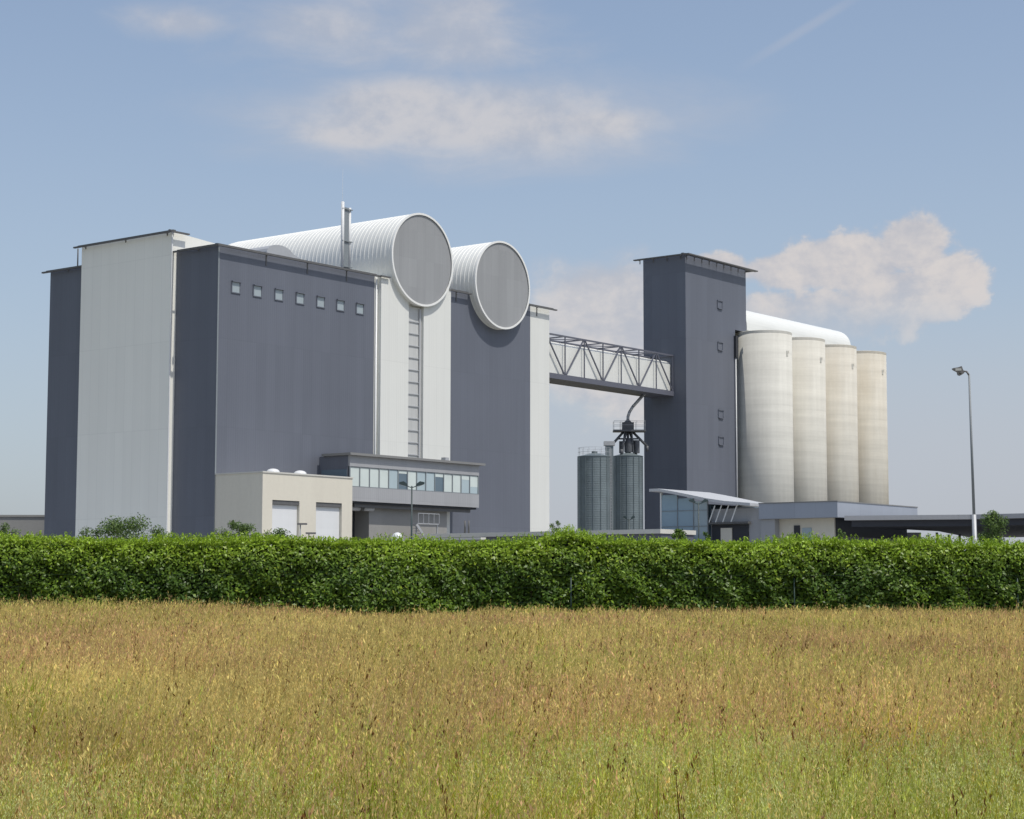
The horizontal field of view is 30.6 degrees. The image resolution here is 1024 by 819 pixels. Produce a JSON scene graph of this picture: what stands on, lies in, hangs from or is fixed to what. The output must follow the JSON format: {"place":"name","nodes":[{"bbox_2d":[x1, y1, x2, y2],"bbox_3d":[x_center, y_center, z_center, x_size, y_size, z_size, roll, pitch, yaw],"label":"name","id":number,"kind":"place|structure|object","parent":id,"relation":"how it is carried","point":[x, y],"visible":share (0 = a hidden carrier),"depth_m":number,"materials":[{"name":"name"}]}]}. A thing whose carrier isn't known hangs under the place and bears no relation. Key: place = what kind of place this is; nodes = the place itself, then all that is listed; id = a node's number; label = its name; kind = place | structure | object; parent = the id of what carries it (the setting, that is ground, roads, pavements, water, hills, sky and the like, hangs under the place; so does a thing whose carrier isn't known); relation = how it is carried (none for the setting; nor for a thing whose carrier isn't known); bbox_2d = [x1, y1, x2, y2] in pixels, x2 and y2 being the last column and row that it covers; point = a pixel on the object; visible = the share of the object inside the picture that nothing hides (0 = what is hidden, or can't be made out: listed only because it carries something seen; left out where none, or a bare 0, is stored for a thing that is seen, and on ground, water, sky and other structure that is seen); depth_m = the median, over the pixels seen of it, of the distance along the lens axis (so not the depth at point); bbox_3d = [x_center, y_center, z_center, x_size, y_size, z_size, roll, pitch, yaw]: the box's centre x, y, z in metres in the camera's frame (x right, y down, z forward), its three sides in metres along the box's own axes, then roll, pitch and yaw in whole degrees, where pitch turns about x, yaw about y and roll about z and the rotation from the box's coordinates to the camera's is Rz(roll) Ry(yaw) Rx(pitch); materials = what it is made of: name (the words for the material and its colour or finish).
{"place":"outdoors","nodes":[
{"label":"outdoors","id":0,"kind":"place"},
{"bbox_2d":[0,515,44,538],"bbox_3d":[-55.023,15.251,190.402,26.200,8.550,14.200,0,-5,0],"label":"warehouse","id":1,"kind":"structure","parent":0,"point":[34,524],"depth_m":183.74,"materials":[{"name":"grey concrete"}]},
{"bbox_2d":[0,591,1023,818],"bbox_3d":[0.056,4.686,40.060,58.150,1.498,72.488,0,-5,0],"label":"meadow grass","id":2,"kind":"structure","parent":0,"point":[131,711],"depth_m":14.26,"materials":[{"name":"yellow plant"}]},
{"bbox_2d":[0,0,1023,550],"label":"sky","id":3,"kind":"structure","parent":0,"point":[865,158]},
{"bbox_2d":[424,521,695,549],"bbox_3d":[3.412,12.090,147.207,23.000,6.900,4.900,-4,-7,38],"label":"shed","id":4,"kind":"structure","parent":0,"point":[665,533],"depth_m":142.16,"materials":[{"name":"grey metal"}]},
{"bbox_2d":[649,489,761,543],"bbox_3d":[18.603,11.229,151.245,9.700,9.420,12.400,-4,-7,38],"label":"glass hall","id":5,"kind":"structure","parent":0,"point":[726,523],"depth_m":147.20,"materials":[{"name":"grey metal"}]},
{"bbox_2d":[721,528,731,543],"bbox_3d":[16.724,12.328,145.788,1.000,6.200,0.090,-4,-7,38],"label":"door","id":6,"kind":"structure","parent":5,"relation":"in","point":[726,533],"depth_m":145.96,"materials":[{"name":"white metal"}]},
{"bbox_2d":[712,524,748,543],"bbox_3d":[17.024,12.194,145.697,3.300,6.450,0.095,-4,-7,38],"label":"doorway","id":7,"kind":"structure","parent":5,"relation":"in","point":[740,530],"depth_m":145.64,"materials":[{"name":"paint"}]},
{"label":"yard","id":8,"kind":"structure","parent":0,"visible":0},
{"bbox_2d":[0,522,20,537],"bbox_3d":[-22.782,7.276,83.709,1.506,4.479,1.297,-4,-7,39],"label":"shrub","id":9,"kind":"object","parent":8,"relation":"on","point":[3,528],"visible":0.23,"depth_m":83.88,"materials":[{"name":"green plant"}]},
{"bbox_2d":[78,526,110,546],"bbox_3d":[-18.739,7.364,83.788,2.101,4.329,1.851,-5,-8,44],"label":"shrub","id":10,"kind":"object","parent":8,"relation":"on","point":[94,533],"visible":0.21,"depth_m":83.76,"materials":[{"name":"green plant"}]},
{"bbox_2d":[97,512,151,544],"bbox_3d":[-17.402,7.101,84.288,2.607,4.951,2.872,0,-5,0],"label":"shrub","id":11,"kind":"object","parent":8,"relation":"on","point":[118,528],"visible":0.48,"depth_m":83.88,"materials":[{"name":"green plant"}]},
{"bbox_2d":[129,524,177,540],"bbox_3d":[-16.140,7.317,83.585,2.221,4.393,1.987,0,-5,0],"label":"shrub","id":12,"kind":"object","parent":8,"relation":"on","point":[159,530],"visible":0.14,"depth_m":83.82,"materials":[{"name":"green plant"}]},
{"bbox_2d":[211,520,250,539],"bbox_3d":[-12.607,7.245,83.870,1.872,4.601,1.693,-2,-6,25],"label":"shrub","id":13,"kind":"object","parent":8,"relation":"on","point":[234,525],"visible":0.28,"depth_m":83.61,"materials":[{"name":"green plant"}]},
{"bbox_2d":[233,523,270,544],"bbox_3d":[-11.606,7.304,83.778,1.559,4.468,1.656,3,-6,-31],"label":"shrub","id":14,"kind":"object","parent":8,"relation":"on","point":[247,528],"visible":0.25,"depth_m":83.74,"materials":[{"name":"green plant"}]},
{"bbox_2d":[264,527,291,544],"bbox_3d":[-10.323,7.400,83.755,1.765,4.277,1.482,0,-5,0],"label":"shrub","id":15,"kind":"object","parent":8,"relation":"on","point":[281,531],"visible":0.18,"depth_m":83.80,"materials":[{"name":"green plant"}]},
{"bbox_2d":[215,469,353,541],"bbox_3d":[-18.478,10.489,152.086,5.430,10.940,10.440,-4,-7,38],"label":"loading annex","id":16,"kind":"object","parent":8,"relation":"on","point":[273,499],"visible":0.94,"depth_m":149.47,"materials":[{"name":"concrete"}]},
{"bbox_2d":[272,500,298,536],"bbox_3d":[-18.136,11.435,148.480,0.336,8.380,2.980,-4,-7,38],"label":"roller door","id":17,"kind":"structure","parent":16,"relation":"in","point":[284,514],"depth_m":148.88,"materials":[{"name":"metal"}]},
{"bbox_2d":[316,502,340,541],"bbox_3d":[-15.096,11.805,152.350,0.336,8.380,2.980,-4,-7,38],"label":"roller door","id":18,"kind":"structure","parent":16,"relation":"in","point":[327,516],"depth_m":152.67,"materials":[{"name":"metal"}]},
{"bbox_2d":[41,192,556,544],"bbox_3d":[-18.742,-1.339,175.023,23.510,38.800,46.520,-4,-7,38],"label":"plant building","id":19,"kind":"structure","parent":8,"relation":"on","point":[183,368],"depth_m":161.14,"materials":[{"name":"grey metal"}]},
{"bbox_2d":[231,280,241,293],"bbox_3d":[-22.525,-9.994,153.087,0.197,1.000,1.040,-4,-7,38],"label":"window","id":20,"kind":"structure","parent":19,"relation":"in","point":[235,285],"depth_m":153.12,"materials":[{"name":"grey glass"}]},
{"bbox_2d":[253,284,262,297],"bbox_3d":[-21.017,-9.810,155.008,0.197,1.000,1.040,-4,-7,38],"label":"window","id":21,"kind":"structure","parent":19,"relation":"in","point":[257,289],"depth_m":155.04,"materials":[{"name":"grey glass"}]},
{"bbox_2d":[274,288,284,300],"bbox_3d":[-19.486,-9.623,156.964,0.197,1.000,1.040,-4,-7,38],"label":"window","id":22,"kind":"structure","parent":19,"relation":"in","point":[278,293],"depth_m":156.98,"materials":[{"name":"grey glass"}]},
{"bbox_2d":[296,292,305,304],"bbox_3d":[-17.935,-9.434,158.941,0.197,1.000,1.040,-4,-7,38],"label":"window","id":23,"kind":"structure","parent":19,"relation":"in","point":[300,297],"depth_m":158.98,"materials":[{"name":"grey glass"}]},
{"bbox_2d":[316,295,325,307],"bbox_3d":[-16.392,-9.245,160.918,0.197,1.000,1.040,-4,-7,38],"label":"window","id":24,"kind":"structure","parent":19,"relation":"in","point":[320,300],"depth_m":160.94,"materials":[{"name":"grey glass"}]},
{"bbox_2d":[336,299,345,311],"bbox_3d":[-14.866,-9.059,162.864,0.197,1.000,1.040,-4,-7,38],"label":"window","id":25,"kind":"structure","parent":19,"relation":"in","point":[340,304],"depth_m":162.87,"materials":[{"name":"grey glass"}]},
{"bbox_2d":[356,302,364,314],"bbox_3d":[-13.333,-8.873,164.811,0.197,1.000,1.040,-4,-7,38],"label":"window","id":26,"kind":"structure","parent":19,"relation":"in","point":[359,306],"depth_m":164.83,"materials":[{"name":"grey glass"}]},
{"bbox_2d":[297,523,306,536],"bbox_3d":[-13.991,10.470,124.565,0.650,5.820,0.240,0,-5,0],"label":"street lamp","id":27,"kind":"object","parent":8,"relation":"on","point":[300,524],"visible":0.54,"depth_m":124.72,"materials":[{"name":"grey metal"}]},
{"bbox_2d":[392,532,401,539],"bbox_3d":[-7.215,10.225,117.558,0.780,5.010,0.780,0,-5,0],"label":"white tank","id":28,"kind":"object","parent":8,"relation":"on","point":[397,533],"visible":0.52,"depth_m":117.57,"materials":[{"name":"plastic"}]},
{"bbox_2d":[319,452,485,547],"bbox_3d":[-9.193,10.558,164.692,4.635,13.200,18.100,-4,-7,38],"label":"office gallery","id":29,"kind":"object","parent":8,"relation":"on","point":[381,500],"visible":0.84,"depth_m":163.10,"materials":[{"name":"grey metal"}]},
{"bbox_2d":[321,469,346,476],"bbox_3d":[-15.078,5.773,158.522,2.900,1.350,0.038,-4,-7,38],"label":"side window","id":30,"kind":"structure","parent":29,"relation":"in","point":[340,472],"depth_m":158.40,"materials":[{"name":"blue glass"}]},
{"bbox_2d":[349,466,359,486],"bbox_3d":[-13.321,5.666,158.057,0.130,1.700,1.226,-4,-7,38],"label":"window","id":31,"kind":"structure","parent":29,"relation":"in","point":[353,471],"depth_m":158.13,"materials":[{"name":"white glass"}]},
{"bbox_2d":[359,467,368,487],"bbox_3d":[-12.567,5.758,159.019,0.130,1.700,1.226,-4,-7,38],"label":"window","id":32,"kind":"structure","parent":29,"relation":"in","point":[363,471],"depth_m":159.02,"materials":[{"name":"white glass"}]},
{"bbox_2d":[369,468,378,487],"bbox_3d":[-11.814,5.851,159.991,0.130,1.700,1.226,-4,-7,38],"label":"window","id":33,"kind":"structure","parent":29,"relation":"in","point":[374,472],"depth_m":160.00,"materials":[{"name":"white glass"}]},
{"bbox_2d":[378,468,388,488],"bbox_3d":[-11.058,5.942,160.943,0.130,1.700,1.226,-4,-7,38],"label":"window","id":34,"kind":"structure","parent":29,"relation":"in","point":[383,473],"depth_m":160.94,"materials":[{"name":"white glass"}]},
{"bbox_2d":[388,469,397,488],"bbox_3d":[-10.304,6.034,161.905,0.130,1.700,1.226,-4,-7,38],"label":"window","id":35,"kind":"structure","parent":29,"relation":"in","point":[392,474],"depth_m":161.88,"materials":[{"name":"blue glass"}]},
{"bbox_2d":[397,470,406,489],"bbox_3d":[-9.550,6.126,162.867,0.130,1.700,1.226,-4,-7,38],"label":"window","id":36,"kind":"structure","parent":29,"relation":"in","point":[402,474],"depth_m":162.83,"materials":[{"name":"blue glass"}]},
{"bbox_2d":[407,470,416,490],"bbox_3d":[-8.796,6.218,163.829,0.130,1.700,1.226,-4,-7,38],"label":"window","id":37,"kind":"structure","parent":29,"relation":"in","point":[411,475],"depth_m":163.87,"materials":[{"name":"white glass"}]},
{"bbox_2d":[416,471,425,490],"bbox_3d":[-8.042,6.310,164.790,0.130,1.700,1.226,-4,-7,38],"label":"window","id":38,"kind":"structure","parent":29,"relation":"in","point":[420,476],"depth_m":164.79,"materials":[{"name":"blue glass"}]},
{"bbox_2d":[425,472,434,491],"bbox_3d":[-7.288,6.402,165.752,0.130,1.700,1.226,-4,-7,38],"label":"window","id":39,"kind":"structure","parent":29,"relation":"in","point":[429,476],"depth_m":165.76,"materials":[{"name":"blue glass"}]},
{"bbox_2d":[434,473,442,491],"bbox_3d":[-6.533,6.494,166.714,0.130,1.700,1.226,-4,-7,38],"label":"window","id":40,"kind":"structure","parent":29,"relation":"in","point":[438,477],"depth_m":166.70,"materials":[{"name":"blue glass"}]},
{"bbox_2d":[443,473,451,492],"bbox_3d":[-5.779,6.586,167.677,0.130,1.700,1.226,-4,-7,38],"label":"window","id":41,"kind":"structure","parent":29,"relation":"in","point":[447,478],"depth_m":167.68,"materials":[{"name":"white glass"}]},
{"bbox_2d":[452,474,460,492],"bbox_3d":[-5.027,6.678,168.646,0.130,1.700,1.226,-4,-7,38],"label":"window","id":42,"kind":"structure","parent":29,"relation":"in","point":[456,478],"depth_m":168.62,"materials":[{"name":"white glass"}]},
{"bbox_2d":[460,475,469,493],"bbox_3d":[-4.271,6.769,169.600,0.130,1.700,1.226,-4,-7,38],"label":"window","id":43,"kind":"structure","parent":29,"relation":"in","point":[464,482],"depth_m":169.59,"materials":[{"name":"blue glass"}]},
{"bbox_2d":[469,475,477,493],"bbox_3d":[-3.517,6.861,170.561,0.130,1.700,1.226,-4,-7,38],"label":"window","id":44,"kind":"structure","parent":29,"relation":"in","point":[473,480],"depth_m":170.57,"materials":[{"name":"white glass"}]},
{"bbox_2d":[399,481,424,538],"bbox_3d":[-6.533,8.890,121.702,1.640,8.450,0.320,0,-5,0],"label":"street lamp","id":45,"kind":"object","parent":8,"relation":"on","point":[418,484],"visible":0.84,"depth_m":121.93,"materials":[{"name":"grey metal"}]},
{"bbox_2d":[403,537,485,543],"bbox_3d":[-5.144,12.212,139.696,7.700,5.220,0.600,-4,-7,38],"label":"forecourt wall","id":46,"kind":"structure","parent":8,"relation":"on","point":[477,539],"depth_m":138.20,"materials":[{"name":"grey concrete"}]},
{"bbox_2d":[549,520,560,531],"bbox_3d":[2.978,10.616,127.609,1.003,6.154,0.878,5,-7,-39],"label":"shrub","id":47,"kind":"object","parent":8,"relation":"on","point":[558,523],"visible":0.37,"depth_m":127.76,"materials":[{"name":"green plant"}]},
{"bbox_2d":[577,447,611,530],"bbox_3d":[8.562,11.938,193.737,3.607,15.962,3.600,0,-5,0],"label":"steel bin","id":48,"kind":"object","parent":8,"relation":"on","point":[594,484],"visible":0.48,"depth_m":192.63,"materials":[{"name":"silver metal"}]},
{"bbox_2d":[604,441,614,529],"bbox_3d":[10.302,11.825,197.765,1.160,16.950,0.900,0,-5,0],"label":"bin elevator","id":49,"kind":"object","parent":8,"relation":"on","point":[610,444],"visible":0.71,"depth_m":197.90,"materials":[{"name":"metal"}]},
{"bbox_2d":[613,452,642,529],"bbox_3d":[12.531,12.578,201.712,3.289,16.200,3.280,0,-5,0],"label":"steel bin","id":50,"kind":"object","parent":8,"relation":"on","point":[628,483],"visible":0.47,"depth_m":200.76,"materials":[{"name":"silver metal"}]},
{"bbox_2d":[613,395,648,454],"bbox_3d":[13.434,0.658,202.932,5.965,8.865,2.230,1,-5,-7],"label":"grain distributor","id":51,"kind":"object","parent":50,"relation":"on","point":[630,444],"visible":0.93,"depth_m":202.28,"materials":[{"name":"metal"}]},
{"bbox_2d":[623,516,634,529],"bbox_3d":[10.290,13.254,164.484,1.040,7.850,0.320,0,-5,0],"label":"street lamp","id":52,"kind":"object","parent":8,"relation":"on","point":[625,517],"visible":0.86,"depth_m":164.72,"materials":[{"name":"grey metal"}]},
{"bbox_2d":[633,253,757,528],"bbox_3d":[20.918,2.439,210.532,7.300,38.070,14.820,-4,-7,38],"label":"elevator tower","id":53,"kind":"structure","parent":8,"relation":"on","point":[694,313],"depth_m":206.78,"materials":[{"name":"grey metal"}]},
{"bbox_2d":[549,333,673,397],"bbox_3d":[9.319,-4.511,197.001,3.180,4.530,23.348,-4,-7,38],"label":"conveyor bridge","id":54,"kind":"structure","parent":53,"relation":"attached to","point":[594,368],"depth_m":196.31,"materials":[{"name":"grey metal"}]},
{"bbox_2d":[717,300,722,309],"bbox_3d":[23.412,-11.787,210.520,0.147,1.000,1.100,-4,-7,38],"label":"window","id":55,"kind":"structure","parent":53,"relation":"in","point":[719,304],"depth_m":210.52,"materials":[{"name":"grey glass"}]},
{"bbox_2d":[717,341,723,350],"bbox_3d":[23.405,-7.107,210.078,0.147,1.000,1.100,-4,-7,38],"label":"window","id":56,"kind":"structure","parent":53,"relation":"in","point":[719,345],"depth_m":210.00,"materials":[{"name":"grey glass"}]},
{"bbox_2d":[718,409,723,418],"bbox_3d":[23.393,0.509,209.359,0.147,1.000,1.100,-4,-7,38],"label":"window","id":57,"kind":"structure","parent":53,"relation":"in","point":[720,413],"depth_m":209.34,"materials":[{"name":"grey glass"}]},
{"bbox_2d":[718,436,723,445],"bbox_3d":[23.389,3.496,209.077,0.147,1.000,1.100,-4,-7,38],"label":"window","id":58,"kind":"structure","parent":53,"relation":"in","point":[720,440],"depth_m":209.03,"materials":[{"name":"grey glass"}]},
{"bbox_2d":[689,499,707,538],"bbox_3d":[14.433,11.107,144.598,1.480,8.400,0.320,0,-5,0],"label":"street lamp","id":59,"kind":"object","parent":8,"relation":"on","point":[693,501],"visible":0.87,"depth_m":144.82,"materials":[{"name":"grey metal"}]},
{"bbox_2d":[736,330,793,506],"bbox_3d":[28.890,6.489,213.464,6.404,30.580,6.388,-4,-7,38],"label":"concrete silo","id":60,"kind":"object","parent":8,"relation":"on","point":[765,458],"visible":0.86,"depth_m":211.39,"materials":[{"name":"beige concrete"}]},
{"bbox_2d":[735,311,850,344],"bbox_3d":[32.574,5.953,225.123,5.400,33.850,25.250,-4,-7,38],"label":"silo gallery","id":61,"kind":"object","parent":8,"relation":"on","point":[756,321],"visible":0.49,"depth_m":224.09,"materials":[{"name":"white metal"}]},
{"bbox_2d":[792,337,826,501],"bbox_3d":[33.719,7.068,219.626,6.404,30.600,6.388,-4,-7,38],"label":"concrete silo","id":62,"kind":"object","parent":8,"relation":"on","point":[809,419],"visible":0.44,"depth_m":217.34,"materials":[{"name":"beige concrete"}]},
{"bbox_2d":[758,501,917,548],"bbox_3d":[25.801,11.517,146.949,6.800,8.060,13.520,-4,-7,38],"label":"gate office","id":63,"kind":"structure","parent":8,"relation":"on","point":[806,517],"depth_m":142.91,"materials":[{"name":"grey metal"}]},
{"bbox_2d":[794,525,799,537],"bbox_3d":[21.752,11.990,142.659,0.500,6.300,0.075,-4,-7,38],"label":"doorway","id":64,"kind":"structure","parent":63,"relation":"in","point":[796,527],"depth_m":142.86,"materials":[{"name":"paint"}]},
{"bbox_2d":[802,528,811,539],"bbox_3d":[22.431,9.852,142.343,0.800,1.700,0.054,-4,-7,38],"label":"window","id":65,"kind":"structure","parent":63,"relation":"in","point":[804,530],"depth_m":142.36,"materials":[{"name":"grey glass"}]},
{"bbox_2d":[837,529,846,539],"bbox_3d":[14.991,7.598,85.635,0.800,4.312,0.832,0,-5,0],"label":"shrub","id":66,"kind":"object","parent":8,"relation":"on","point":[843,535],"visible":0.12,"depth_m":85.76,"materials":[{"name":"green plant"}]},
{"bbox_2d":[825,344,858,501],"bbox_3d":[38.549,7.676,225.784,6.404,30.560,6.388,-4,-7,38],"label":"concrete silo","id":67,"kind":"object","parent":8,"relation":"on","point":[842,423],"visible":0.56,"depth_m":223.51,"materials":[{"name":"beige concrete"}]},
{"bbox_2d":[844,513,1023,543],"bbox_3d":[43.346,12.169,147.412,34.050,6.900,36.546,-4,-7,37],"label":"weighbridge canopy","id":68,"kind":"object","parent":8,"relation":"on","point":[959,525],"visible":0.32,"depth_m":138.47,"materials":[{"name":"grey metal"}]},
{"bbox_2d":[952,366,976,543],"bbox_3d":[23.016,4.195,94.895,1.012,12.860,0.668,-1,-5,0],"label":"floodlight mast","id":69,"kind":"object","parent":8,"relation":"on","point":[959,370],"visible":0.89,"depth_m":95.14,"materials":[{"name":"metal"}]},
{"bbox_2d":[977,510,1008,550],"bbox_3d":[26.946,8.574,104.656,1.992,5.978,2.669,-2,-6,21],"label":"young tree","id":70,"kind":"object","parent":8,"relation":"on","point":[995,527],"visible":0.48,"depth_m":104.67,"materials":[{"name":"green plant"}]},
{"label":"ground","id":71,"kind":"structure","parent":0,"visible":0},
{"bbox_2d":[0,574,1018,612],"bbox_3d":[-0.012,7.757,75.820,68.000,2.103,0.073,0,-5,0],"label":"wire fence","id":72,"kind":"object","parent":71,"relation":"on","point":[570,587],"visible":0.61,"depth_m":75.83,"materials":[{"name":"grey metal"}]},
{"bbox_2d":[0,524,1023,616],"bbox_3d":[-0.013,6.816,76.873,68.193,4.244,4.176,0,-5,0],"label":"hedge","id":73,"kind":"object","parent":71,"relation":"on","point":[388,575],"visible":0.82,"depth_m":76.01,"materials":[{"name":"green plant"}]},
{"bbox_2d":[670,529,686,539],"bbox_3d":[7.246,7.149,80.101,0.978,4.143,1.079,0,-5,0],"label":"shrub","id":74,"kind":"object","parent":71,"relation":"on","point":[679,533],"visible":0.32,"depth_m":80.14,"materials":[{"name":"green plant"}]},
{"bbox_2d":[703,531,710,540],"bbox_3d":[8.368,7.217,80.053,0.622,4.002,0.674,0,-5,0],"label":"shrub","id":75,"kind":"object","parent":71,"relation":"on","point":[706,535],"visible":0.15,"depth_m":80.16,"materials":[{"name":"green plant"}]},
{"bbox_2d":[857,351,888,503],"bbox_3d":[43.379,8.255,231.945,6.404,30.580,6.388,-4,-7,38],"label":"concrete silo","id":76,"kind":"object","parent":71,"relation":"on","point":[872,426],"visible":0.49,"depth_m":229.67,"materials":[{"name":"beige concrete"}]}
]}

